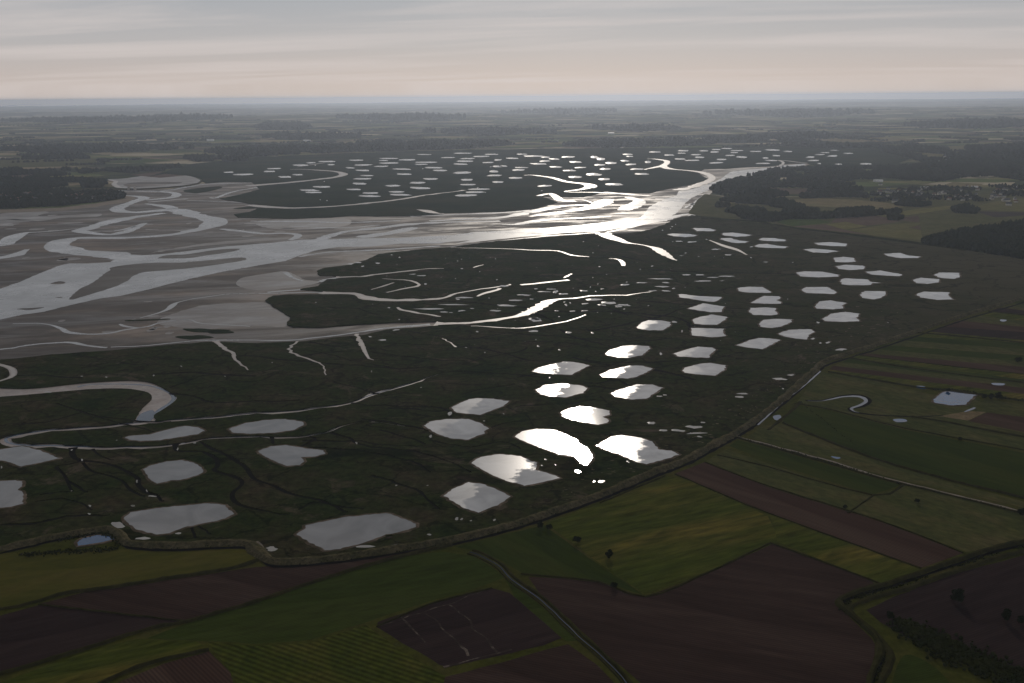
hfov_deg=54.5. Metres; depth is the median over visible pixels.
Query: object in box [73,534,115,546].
pond
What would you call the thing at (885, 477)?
track
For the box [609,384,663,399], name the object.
pond
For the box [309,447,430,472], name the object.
creek bed
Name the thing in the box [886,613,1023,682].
scrub
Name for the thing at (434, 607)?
track
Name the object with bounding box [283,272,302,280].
tidal channel
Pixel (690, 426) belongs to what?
tidal pool
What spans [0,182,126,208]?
woodland
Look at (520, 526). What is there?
ditch
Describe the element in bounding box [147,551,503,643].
field
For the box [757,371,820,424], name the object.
ditch
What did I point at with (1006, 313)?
grass bank
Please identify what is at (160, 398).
creek bed
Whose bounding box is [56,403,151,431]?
creek bed
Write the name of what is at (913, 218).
field
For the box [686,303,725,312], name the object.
pond
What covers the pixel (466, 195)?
pond
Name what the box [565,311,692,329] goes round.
creek bed
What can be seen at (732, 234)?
pond
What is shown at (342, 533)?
pond
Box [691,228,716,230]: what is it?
pond
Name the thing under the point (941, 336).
field
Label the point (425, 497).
creek bed
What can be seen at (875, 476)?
grass bank
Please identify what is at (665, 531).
field
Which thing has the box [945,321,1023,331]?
field
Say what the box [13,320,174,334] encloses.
tidal channel
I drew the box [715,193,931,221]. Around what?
woodland
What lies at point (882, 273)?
pond
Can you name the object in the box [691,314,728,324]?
pond
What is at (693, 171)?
creek bed
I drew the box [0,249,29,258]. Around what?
tidal channel
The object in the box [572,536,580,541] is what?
field bush
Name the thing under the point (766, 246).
pond
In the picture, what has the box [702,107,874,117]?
woodland
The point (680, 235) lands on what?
pond
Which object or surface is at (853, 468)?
scrub
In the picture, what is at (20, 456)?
pond
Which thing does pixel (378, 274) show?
creek bed
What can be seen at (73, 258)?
wet mud
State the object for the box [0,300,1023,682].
polder
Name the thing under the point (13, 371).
creek water
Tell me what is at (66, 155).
woodland
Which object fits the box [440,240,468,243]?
mud bank
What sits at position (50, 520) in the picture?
creek bed
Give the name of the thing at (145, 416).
creek water
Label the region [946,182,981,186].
field
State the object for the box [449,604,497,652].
track
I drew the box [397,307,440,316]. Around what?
creek water
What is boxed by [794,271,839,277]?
pond
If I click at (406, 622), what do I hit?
track
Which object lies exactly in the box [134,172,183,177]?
field
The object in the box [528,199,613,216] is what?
tidal channel
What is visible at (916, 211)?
field
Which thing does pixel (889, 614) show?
field bush
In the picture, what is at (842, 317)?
pond
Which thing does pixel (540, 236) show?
tidal channel
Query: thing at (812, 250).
pond
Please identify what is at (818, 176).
woodland
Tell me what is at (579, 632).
grass bank
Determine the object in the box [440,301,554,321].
creek bed
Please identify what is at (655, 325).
pond
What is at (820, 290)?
pond
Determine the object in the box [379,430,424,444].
creek bed
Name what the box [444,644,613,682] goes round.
field
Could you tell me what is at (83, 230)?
tidal channel
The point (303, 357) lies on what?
creek bed
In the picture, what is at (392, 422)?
creek bed
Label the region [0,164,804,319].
river
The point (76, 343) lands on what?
tidal channel
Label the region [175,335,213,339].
salt marsh
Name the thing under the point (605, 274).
creek bed
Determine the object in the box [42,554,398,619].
field
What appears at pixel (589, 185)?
creek water
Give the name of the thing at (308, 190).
pond
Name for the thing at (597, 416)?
pond
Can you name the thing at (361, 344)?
creek water
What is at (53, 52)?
sky
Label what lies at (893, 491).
grass bank
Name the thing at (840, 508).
grass bank
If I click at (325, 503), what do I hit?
creek bed
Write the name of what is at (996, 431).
grass bank
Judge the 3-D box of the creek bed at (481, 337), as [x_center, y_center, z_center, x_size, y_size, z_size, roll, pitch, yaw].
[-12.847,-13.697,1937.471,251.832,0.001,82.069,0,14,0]
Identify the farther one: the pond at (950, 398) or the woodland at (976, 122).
the woodland at (976, 122)
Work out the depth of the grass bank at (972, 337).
1882.63 m
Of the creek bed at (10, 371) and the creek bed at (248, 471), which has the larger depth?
the creek bed at (10, 371)
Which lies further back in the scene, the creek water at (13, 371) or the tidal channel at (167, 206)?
the tidal channel at (167, 206)
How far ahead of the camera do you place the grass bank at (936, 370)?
1659.46 m
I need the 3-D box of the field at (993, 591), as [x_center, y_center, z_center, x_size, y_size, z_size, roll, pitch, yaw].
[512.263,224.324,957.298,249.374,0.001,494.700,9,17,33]
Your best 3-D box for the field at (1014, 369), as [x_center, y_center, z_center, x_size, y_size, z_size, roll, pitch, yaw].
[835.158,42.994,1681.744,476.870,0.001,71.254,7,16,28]
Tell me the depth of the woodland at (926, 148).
7969.13 m
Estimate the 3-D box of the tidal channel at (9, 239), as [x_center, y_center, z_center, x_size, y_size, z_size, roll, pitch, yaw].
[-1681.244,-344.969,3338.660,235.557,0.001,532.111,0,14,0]
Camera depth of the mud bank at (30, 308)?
2219.13 m
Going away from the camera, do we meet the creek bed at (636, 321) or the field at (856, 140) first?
the creek bed at (636, 321)
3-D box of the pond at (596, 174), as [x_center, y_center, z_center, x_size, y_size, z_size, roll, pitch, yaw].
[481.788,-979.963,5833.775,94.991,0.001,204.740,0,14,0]
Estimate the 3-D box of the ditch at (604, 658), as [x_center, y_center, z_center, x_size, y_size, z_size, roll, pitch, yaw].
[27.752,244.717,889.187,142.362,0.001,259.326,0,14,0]
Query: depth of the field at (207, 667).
805.14 m
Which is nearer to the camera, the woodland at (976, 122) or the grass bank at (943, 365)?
the grass bank at (943, 365)
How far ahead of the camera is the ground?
15863.65 m
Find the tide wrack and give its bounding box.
[564,306,897,499]
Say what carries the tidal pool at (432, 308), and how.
on the salt marsh at (340, 479)
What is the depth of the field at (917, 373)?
1640.72 m
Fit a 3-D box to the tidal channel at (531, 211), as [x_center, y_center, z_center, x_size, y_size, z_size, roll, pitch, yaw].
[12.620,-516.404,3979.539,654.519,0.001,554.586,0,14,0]
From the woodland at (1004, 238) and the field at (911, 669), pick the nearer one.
the field at (911, 669)
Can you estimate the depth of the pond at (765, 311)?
2119.67 m
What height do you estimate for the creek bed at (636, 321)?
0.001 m
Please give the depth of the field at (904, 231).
3351.23 m
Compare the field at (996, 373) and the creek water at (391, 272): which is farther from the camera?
the creek water at (391, 272)
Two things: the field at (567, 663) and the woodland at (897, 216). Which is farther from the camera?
the woodland at (897, 216)
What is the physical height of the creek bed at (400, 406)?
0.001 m
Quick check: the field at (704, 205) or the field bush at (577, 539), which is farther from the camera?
the field at (704, 205)
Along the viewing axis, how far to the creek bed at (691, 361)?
1724.00 m
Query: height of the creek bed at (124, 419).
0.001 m
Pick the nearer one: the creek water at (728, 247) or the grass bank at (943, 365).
the grass bank at (943, 365)
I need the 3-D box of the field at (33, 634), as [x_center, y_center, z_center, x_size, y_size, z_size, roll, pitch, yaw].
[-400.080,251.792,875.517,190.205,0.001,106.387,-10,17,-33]
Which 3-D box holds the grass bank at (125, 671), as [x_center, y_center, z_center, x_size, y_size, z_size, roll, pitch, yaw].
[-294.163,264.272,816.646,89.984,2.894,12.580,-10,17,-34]
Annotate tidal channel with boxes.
[0,228,76,245]
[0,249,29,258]
[0,342,106,349]
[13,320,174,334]
[44,195,227,259]
[72,213,166,234]
[117,324,429,346]
[118,190,180,199]
[141,292,320,317]
[148,203,177,208]
[156,183,231,191]
[192,320,249,326]
[210,187,257,197]
[221,229,301,239]
[257,220,399,222]
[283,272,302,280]
[294,225,376,227]
[299,246,438,256]
[311,220,500,240]
[357,227,417,237]
[411,210,529,216]
[429,205,589,220]
[452,232,599,246]
[502,216,610,224]
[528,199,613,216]
[605,214,687,232]
[618,197,645,209]
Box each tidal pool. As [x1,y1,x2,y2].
[111,522,124,527]
[267,546,276,550]
[356,545,374,547]
[422,308,443,309]
[529,318,541,321]
[685,425,701,428]
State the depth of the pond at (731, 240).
3151.64 m
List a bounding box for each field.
[0,158,116,167]
[0,546,254,606]
[0,605,177,670]
[1,639,206,682]
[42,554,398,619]
[107,159,170,162]
[118,651,232,682]
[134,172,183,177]
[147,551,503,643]
[207,625,445,682]
[377,588,560,666]
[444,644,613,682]
[457,525,642,594]
[505,579,578,640]
[529,544,874,682]
[547,476,777,593]
[676,462,960,567]
[688,194,732,217]
[707,449,1023,551]
[725,190,1023,242]
[730,440,897,493]
[748,425,1023,507]
[770,514,919,582]
[777,219,829,225]
[784,405,1023,498]
[793,198,902,208]
[795,225,867,234]
[797,372,1023,448]
[813,137,916,142]
[825,369,1023,398]
[826,222,863,229]
[830,366,1023,393]
[831,216,900,225]
[834,362,1023,387]
[844,358,1023,382]
[850,223,921,239]
[853,356,1023,378]
[863,353,1023,372]
[866,349,1023,366]
[867,555,1023,681]
[874,345,1023,360]
[876,206,950,216]
[887,340,1023,354]
[892,655,949,682]
[900,216,920,228]
[900,336,1023,348]
[911,145,964,156]
[912,332,1023,342]
[918,212,1023,236]
[931,327,1023,339]
[943,411,984,419]
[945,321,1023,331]
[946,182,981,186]
[958,316,1023,326]
[969,412,1023,431]
[975,198,1023,210]
[975,312,1023,320]
[978,211,1023,216]
[991,308,1023,313]
[1001,303,1023,309]
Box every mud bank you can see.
[20,307,43,309]
[51,281,64,283]
[69,257,245,299]
[159,249,238,257]
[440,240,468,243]
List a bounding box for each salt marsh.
[0,215,1023,557]
[125,319,166,320]
[151,146,911,218]
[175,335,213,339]
[183,328,229,331]
[184,186,221,192]
[207,331,233,333]
[233,206,256,208]
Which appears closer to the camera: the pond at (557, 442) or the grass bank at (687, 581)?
the grass bank at (687, 581)
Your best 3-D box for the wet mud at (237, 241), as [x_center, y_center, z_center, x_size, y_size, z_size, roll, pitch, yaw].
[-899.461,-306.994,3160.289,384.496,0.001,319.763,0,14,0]
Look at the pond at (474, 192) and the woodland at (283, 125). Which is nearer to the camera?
the pond at (474, 192)
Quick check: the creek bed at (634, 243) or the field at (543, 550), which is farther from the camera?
the creek bed at (634, 243)
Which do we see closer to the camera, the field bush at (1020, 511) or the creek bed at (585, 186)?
the field bush at (1020, 511)
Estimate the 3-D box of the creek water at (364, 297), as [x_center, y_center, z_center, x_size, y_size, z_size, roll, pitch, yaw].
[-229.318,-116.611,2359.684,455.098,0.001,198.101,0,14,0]
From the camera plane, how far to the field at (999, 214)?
3814.22 m
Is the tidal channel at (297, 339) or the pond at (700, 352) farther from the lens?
the tidal channel at (297, 339)
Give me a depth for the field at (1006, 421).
1407.09 m
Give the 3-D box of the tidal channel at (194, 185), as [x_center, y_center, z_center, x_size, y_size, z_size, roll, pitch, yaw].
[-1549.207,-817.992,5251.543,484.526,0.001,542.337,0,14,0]
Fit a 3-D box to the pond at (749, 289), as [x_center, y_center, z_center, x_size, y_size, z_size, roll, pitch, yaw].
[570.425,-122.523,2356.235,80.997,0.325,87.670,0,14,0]
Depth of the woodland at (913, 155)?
7289.54 m
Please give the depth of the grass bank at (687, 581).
957.32 m
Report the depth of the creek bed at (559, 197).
4485.63 m
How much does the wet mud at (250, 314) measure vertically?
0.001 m
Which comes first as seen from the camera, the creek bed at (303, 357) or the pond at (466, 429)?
the pond at (466, 429)
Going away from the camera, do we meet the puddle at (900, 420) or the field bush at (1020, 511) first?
the field bush at (1020, 511)
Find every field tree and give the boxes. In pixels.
[537,520,543,527]
[605,549,612,557]
[950,588,964,601]
[995,392,1001,398]
[1001,608,1011,620]
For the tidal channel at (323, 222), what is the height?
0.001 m
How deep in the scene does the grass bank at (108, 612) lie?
900.41 m
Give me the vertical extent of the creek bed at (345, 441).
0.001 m
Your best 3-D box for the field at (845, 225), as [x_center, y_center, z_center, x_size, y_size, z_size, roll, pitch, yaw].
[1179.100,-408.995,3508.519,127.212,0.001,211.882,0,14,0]
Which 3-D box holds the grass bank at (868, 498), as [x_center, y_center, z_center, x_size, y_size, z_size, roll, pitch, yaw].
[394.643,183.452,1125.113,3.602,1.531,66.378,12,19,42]
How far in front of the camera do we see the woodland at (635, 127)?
12889.42 m
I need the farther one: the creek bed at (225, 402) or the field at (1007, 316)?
the field at (1007, 316)
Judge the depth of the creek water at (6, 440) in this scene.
1362.72 m
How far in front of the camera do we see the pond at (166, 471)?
1236.87 m
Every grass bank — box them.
[0,543,452,675]
[0,558,258,609]
[38,603,182,620]
[97,648,208,682]
[376,587,491,626]
[467,553,623,682]
[472,549,632,682]
[521,542,769,596]
[600,475,664,502]
[675,473,920,568]
[701,218,965,250]
[705,462,963,552]
[717,454,903,495]
[737,437,1017,512]
[766,401,800,429]
[770,542,879,582]
[782,421,1023,498]
[794,403,1023,449]
[828,371,1023,401]
[834,539,1023,682]
[847,495,873,512]
[847,549,1023,682]
[849,357,1023,382]
[856,354,1023,373]
[912,415,1023,436]
[918,332,1023,342]
[988,311,1023,314]
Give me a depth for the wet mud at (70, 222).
3764.46 m
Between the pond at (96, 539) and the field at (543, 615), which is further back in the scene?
the pond at (96, 539)
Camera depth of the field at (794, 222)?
3623.46 m
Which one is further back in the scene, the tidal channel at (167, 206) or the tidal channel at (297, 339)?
the tidal channel at (167, 206)
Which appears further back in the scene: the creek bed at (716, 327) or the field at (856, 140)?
the field at (856, 140)
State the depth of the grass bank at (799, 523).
1070.69 m
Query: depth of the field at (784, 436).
1265.37 m
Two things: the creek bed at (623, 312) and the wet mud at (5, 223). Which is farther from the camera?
the wet mud at (5, 223)
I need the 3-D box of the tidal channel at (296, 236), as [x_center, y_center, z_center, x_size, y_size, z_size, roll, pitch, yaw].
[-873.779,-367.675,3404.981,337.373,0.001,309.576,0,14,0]
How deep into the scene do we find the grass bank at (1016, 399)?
1579.42 m
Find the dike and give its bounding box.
[0,296,1023,564]
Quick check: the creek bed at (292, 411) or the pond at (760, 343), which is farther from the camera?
the pond at (760, 343)
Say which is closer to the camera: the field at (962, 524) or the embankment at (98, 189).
the field at (962, 524)
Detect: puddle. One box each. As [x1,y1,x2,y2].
[773,415,780,419]
[893,419,906,421]
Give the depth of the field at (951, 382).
1606.16 m
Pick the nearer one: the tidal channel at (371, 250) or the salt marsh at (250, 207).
the tidal channel at (371, 250)
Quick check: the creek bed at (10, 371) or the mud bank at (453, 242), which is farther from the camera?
the mud bank at (453, 242)
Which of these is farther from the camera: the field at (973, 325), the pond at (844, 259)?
the pond at (844, 259)
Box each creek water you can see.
[0,364,15,380]
[4,421,422,447]
[78,384,175,418]
[110,180,125,187]
[136,410,154,420]
[159,375,434,421]
[214,341,247,369]
[249,169,345,185]
[249,190,462,207]
[288,341,325,374]
[321,284,510,300]
[336,268,441,277]
[356,334,372,359]
[389,279,419,291]
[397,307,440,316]
[435,291,651,323]
[451,247,587,256]
[485,315,583,327]
[520,280,565,284]
[536,175,648,195]
[538,193,563,200]
[600,233,674,259]
[658,159,713,189]
[710,240,746,254]
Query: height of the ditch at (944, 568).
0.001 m
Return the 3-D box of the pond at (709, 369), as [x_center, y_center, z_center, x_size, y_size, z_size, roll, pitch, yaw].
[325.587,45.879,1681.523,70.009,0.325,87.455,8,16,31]
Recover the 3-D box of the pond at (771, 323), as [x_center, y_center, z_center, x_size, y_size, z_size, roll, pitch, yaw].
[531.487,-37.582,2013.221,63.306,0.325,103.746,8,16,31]
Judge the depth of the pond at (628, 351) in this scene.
1797.77 m
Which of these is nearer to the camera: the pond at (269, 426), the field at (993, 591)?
the field at (993, 591)
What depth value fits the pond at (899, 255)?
2834.94 m
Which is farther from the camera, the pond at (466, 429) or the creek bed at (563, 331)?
the creek bed at (563, 331)
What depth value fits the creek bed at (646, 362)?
1728.48 m
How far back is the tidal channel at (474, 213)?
3949.19 m
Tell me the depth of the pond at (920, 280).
2453.92 m
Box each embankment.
[72,189,126,189]
[85,180,201,189]
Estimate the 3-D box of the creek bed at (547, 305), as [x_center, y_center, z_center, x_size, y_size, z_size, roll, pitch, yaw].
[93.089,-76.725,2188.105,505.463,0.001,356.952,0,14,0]
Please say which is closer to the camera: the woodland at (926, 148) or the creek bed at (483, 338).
the creek bed at (483, 338)
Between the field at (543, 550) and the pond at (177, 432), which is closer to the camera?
the field at (543, 550)
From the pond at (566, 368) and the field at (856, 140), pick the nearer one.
the pond at (566, 368)
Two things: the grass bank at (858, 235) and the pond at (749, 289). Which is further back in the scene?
the grass bank at (858, 235)
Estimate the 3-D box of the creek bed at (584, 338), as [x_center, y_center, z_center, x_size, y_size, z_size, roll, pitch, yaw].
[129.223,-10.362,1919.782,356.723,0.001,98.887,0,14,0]
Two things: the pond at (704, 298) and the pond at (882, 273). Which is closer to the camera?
the pond at (704, 298)
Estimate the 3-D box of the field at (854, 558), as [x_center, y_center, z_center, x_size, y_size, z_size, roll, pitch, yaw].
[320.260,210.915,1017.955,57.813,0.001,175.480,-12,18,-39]
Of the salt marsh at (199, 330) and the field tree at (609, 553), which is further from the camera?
the salt marsh at (199, 330)
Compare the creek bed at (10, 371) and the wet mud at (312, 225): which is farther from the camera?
the wet mud at (312, 225)
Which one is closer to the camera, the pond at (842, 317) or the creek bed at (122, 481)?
the creek bed at (122, 481)
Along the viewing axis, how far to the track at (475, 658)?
821.94 m
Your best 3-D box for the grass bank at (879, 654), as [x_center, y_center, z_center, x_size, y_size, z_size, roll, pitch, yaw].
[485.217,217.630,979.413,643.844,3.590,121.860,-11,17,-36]
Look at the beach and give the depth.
4257.10 m
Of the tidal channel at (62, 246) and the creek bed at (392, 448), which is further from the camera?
the tidal channel at (62, 246)
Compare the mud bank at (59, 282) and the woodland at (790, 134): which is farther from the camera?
the woodland at (790, 134)
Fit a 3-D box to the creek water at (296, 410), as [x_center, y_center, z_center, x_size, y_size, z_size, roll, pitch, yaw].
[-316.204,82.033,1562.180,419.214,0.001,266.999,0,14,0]
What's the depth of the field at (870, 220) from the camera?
3641.18 m
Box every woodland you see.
[0,111,232,122]
[0,141,193,153]
[0,166,99,175]
[0,174,107,187]
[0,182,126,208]
[21,152,89,159]
[100,162,181,172]
[183,153,248,161]
[204,137,514,156]
[254,120,312,129]
[262,129,361,139]
[335,111,465,120]
[422,125,556,134]
[500,107,616,113]
[562,135,715,146]
[592,122,680,131]
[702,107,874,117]
[702,130,835,142]
[709,156,1023,195]
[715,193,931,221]
[759,184,877,197]
[780,140,871,147]
[861,142,952,153]
[862,183,1023,201]
[879,147,935,161]
[886,211,903,220]
[903,116,1023,128]
[921,218,1023,258]
[930,143,1023,160]
[950,202,980,213]
[964,141,1023,154]
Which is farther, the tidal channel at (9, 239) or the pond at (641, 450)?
the tidal channel at (9, 239)
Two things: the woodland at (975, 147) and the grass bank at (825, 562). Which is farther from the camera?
the woodland at (975, 147)
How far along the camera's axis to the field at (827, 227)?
3435.97 m
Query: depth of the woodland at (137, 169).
6398.55 m
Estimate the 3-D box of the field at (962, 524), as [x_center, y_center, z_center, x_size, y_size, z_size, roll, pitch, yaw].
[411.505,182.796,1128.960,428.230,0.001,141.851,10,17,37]
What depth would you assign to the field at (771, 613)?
872.47 m
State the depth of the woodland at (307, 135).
11313.87 m
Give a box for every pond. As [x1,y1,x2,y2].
[0,445,62,467]
[0,479,27,508]
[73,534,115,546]
[121,502,237,535]
[122,425,206,441]
[141,459,206,484]
[226,418,306,434]
[255,444,327,466]
[293,512,418,551]
[300,189,318,190]
[359,195,379,196]
[381,162,396,163]
[390,194,408,195]
[410,187,429,188]
[422,418,491,440]
[440,481,512,513]
[449,397,510,415]
[455,171,470,173]
[455,194,476,195]
[466,191,482,192]
[468,188,488,189]
[468,453,562,486]
[512,428,594,466]
[525,155,541,156]
[530,361,591,375]
[534,383,589,397]
[558,405,611,425]
[586,173,601,175]
[593,434,681,465]
[599,365,654,378]
[604,345,652,357]
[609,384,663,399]
[635,320,672,330]
[666,233,697,236]
[672,346,717,357]
[677,294,723,301]
[681,362,728,375]
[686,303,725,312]
[689,328,727,337]
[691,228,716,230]
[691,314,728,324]
[719,238,748,242]
[721,232,751,236]
[734,338,781,349]
[736,286,772,292]
[747,307,779,315]
[749,296,782,303]
[753,244,788,247]
[757,238,787,241]
[757,319,793,327]
[776,329,816,339]
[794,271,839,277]
[800,287,837,293]
[802,248,839,252]
[813,242,848,246]
[813,300,847,309]
[820,312,860,321]
[832,257,857,262]
[834,265,866,269]
[838,278,879,285]
[858,291,887,299]
[865,270,903,275]
[883,253,921,258]
[911,277,940,283]
[914,291,955,299]
[931,391,977,405]
[932,272,961,278]
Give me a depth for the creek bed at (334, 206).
4268.17 m
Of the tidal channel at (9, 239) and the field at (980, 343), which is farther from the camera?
the tidal channel at (9, 239)
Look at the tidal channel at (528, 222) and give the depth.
3715.89 m
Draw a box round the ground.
[0,98,1023,258]
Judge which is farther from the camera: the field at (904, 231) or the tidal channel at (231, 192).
the tidal channel at (231, 192)
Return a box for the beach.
[0,196,134,212]
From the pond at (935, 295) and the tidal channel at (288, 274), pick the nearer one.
the pond at (935, 295)
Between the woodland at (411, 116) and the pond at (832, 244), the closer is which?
the pond at (832, 244)
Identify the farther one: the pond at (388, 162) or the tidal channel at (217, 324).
the pond at (388, 162)
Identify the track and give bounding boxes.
[380,590,484,625]
[400,617,425,642]
[424,613,468,655]
[443,649,511,667]
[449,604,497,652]
[737,436,1015,509]
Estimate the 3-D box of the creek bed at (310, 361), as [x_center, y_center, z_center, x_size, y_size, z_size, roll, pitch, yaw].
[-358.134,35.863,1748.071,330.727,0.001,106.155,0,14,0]
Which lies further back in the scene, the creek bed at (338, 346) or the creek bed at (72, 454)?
the creek bed at (338, 346)
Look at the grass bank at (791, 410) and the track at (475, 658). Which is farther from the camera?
the grass bank at (791, 410)
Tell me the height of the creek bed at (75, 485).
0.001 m
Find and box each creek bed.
[0,363,16,380]
[0,381,176,422]
[0,421,423,449]
[3,515,107,524]
[38,498,91,509]
[54,461,79,491]
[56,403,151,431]
[66,480,87,492]
[68,447,162,501]
[79,411,170,421]
[82,463,144,496]
[152,376,430,422]
[169,393,298,402]
[172,443,289,514]
[190,526,209,538]
[199,442,346,511]
[212,341,247,368]
[222,355,391,368]
[244,169,347,185]
[245,190,463,208]
[287,341,324,373]
[299,501,360,509]
[302,439,415,446]
[308,342,386,350]
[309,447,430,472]
[318,285,507,300]
[330,432,470,472]
[333,382,385,395]
[336,268,443,277]
[350,402,451,417]
[354,334,371,359]
[361,418,421,428]
[372,475,439,508]
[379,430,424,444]
[409,331,575,344]
[433,291,652,325]
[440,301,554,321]
[440,330,568,339]
[448,371,548,377]
[460,346,554,361]
[488,331,668,341]
[517,360,625,377]
[521,400,612,405]
[523,274,703,276]
[534,175,651,195]
[536,193,576,201]
[538,309,606,311]
[560,329,611,346]
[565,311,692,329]
[571,357,619,365]
[587,308,685,330]
[589,359,685,362]
[595,233,675,259]
[597,304,658,319]
[641,268,790,274]
[653,369,694,379]
[655,352,740,367]
[656,159,715,189]
[687,324,762,330]
[805,394,942,416]
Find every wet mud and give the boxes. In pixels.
[0,211,101,220]
[0,219,30,225]
[61,222,82,223]
[61,257,80,259]
[152,237,291,252]
[157,302,289,328]
[236,271,318,289]
[256,219,350,229]
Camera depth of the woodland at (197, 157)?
7397.42 m
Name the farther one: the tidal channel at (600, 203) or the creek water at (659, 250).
the tidal channel at (600, 203)
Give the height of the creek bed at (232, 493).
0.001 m
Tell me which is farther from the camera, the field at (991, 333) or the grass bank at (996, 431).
the field at (991, 333)
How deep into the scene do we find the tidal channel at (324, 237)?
3550.01 m
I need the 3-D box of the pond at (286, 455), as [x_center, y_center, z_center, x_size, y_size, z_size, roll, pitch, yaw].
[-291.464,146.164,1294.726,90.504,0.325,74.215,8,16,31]
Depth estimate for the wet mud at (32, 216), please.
3968.54 m
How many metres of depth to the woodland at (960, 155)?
6942.49 m
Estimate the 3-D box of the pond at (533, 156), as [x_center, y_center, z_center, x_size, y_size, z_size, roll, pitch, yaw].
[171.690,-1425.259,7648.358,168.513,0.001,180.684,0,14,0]
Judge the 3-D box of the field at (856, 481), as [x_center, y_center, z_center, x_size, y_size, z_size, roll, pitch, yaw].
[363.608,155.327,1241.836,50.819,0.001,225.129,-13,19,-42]
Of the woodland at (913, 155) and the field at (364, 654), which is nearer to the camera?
the field at (364, 654)
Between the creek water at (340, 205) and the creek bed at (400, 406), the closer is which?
the creek bed at (400, 406)
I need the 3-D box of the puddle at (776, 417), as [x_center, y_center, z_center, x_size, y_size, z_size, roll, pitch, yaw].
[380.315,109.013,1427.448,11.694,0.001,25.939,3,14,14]
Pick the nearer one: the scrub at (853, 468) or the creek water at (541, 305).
the scrub at (853, 468)
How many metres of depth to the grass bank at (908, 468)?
1231.62 m
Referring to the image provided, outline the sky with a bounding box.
[0,0,1023,105]
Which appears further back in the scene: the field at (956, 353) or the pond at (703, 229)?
the pond at (703, 229)
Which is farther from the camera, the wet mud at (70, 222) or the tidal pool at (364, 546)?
the wet mud at (70, 222)
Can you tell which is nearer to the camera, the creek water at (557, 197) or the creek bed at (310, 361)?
the creek bed at (310, 361)
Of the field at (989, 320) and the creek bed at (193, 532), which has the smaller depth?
the creek bed at (193, 532)
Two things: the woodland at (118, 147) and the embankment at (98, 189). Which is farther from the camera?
the woodland at (118, 147)
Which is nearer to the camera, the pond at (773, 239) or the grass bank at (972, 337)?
the grass bank at (972, 337)
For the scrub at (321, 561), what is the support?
on the polder
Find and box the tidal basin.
[108,175,199,187]
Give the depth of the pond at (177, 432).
1372.48 m
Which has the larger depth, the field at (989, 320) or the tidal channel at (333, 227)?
the tidal channel at (333, 227)
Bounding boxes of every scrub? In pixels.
[19,531,123,556]
[48,513,556,564]
[738,436,1014,511]
[838,545,1023,682]
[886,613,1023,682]
[933,388,1023,400]
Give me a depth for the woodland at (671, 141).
9191.49 m
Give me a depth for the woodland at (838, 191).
4525.21 m
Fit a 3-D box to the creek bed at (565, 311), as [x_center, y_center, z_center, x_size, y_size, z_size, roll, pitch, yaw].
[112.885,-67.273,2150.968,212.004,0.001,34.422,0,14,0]
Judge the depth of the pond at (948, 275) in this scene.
2520.37 m
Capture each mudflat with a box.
[0,164,808,395]
[124,181,181,186]
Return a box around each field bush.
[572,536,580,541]
[610,582,617,586]
[886,611,893,618]
[1017,508,1023,514]
[1017,615,1023,623]
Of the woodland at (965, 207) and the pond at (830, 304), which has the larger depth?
the woodland at (965, 207)
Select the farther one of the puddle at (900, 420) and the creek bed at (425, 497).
the puddle at (900, 420)
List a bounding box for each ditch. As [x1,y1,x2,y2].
[0,302,1023,567]
[470,551,627,682]
[471,552,626,682]
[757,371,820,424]
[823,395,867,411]
[842,544,1023,681]
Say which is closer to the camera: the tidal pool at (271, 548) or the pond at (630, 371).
the tidal pool at (271, 548)
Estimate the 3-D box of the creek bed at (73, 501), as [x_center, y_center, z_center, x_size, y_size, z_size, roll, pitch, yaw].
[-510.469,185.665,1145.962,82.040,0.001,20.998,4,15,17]
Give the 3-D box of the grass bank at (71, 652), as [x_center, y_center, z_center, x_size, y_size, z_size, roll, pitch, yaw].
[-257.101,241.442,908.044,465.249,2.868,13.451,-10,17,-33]
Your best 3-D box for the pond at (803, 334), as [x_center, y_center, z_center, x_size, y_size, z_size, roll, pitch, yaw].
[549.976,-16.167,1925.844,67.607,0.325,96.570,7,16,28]
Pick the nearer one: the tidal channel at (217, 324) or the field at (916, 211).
the tidal channel at (217, 324)
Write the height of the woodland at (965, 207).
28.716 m
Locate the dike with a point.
(256, 550)
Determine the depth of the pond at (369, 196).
4640.13 m
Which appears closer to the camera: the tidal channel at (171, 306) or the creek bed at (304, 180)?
the tidal channel at (171, 306)
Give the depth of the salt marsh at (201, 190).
5079.20 m
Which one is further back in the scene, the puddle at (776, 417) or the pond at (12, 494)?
the puddle at (776, 417)
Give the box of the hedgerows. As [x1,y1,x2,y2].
[0,102,1023,166]
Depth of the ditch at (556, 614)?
893.82 m
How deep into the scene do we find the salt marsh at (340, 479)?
1659.17 m
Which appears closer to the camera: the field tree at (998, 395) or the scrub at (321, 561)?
the scrub at (321, 561)

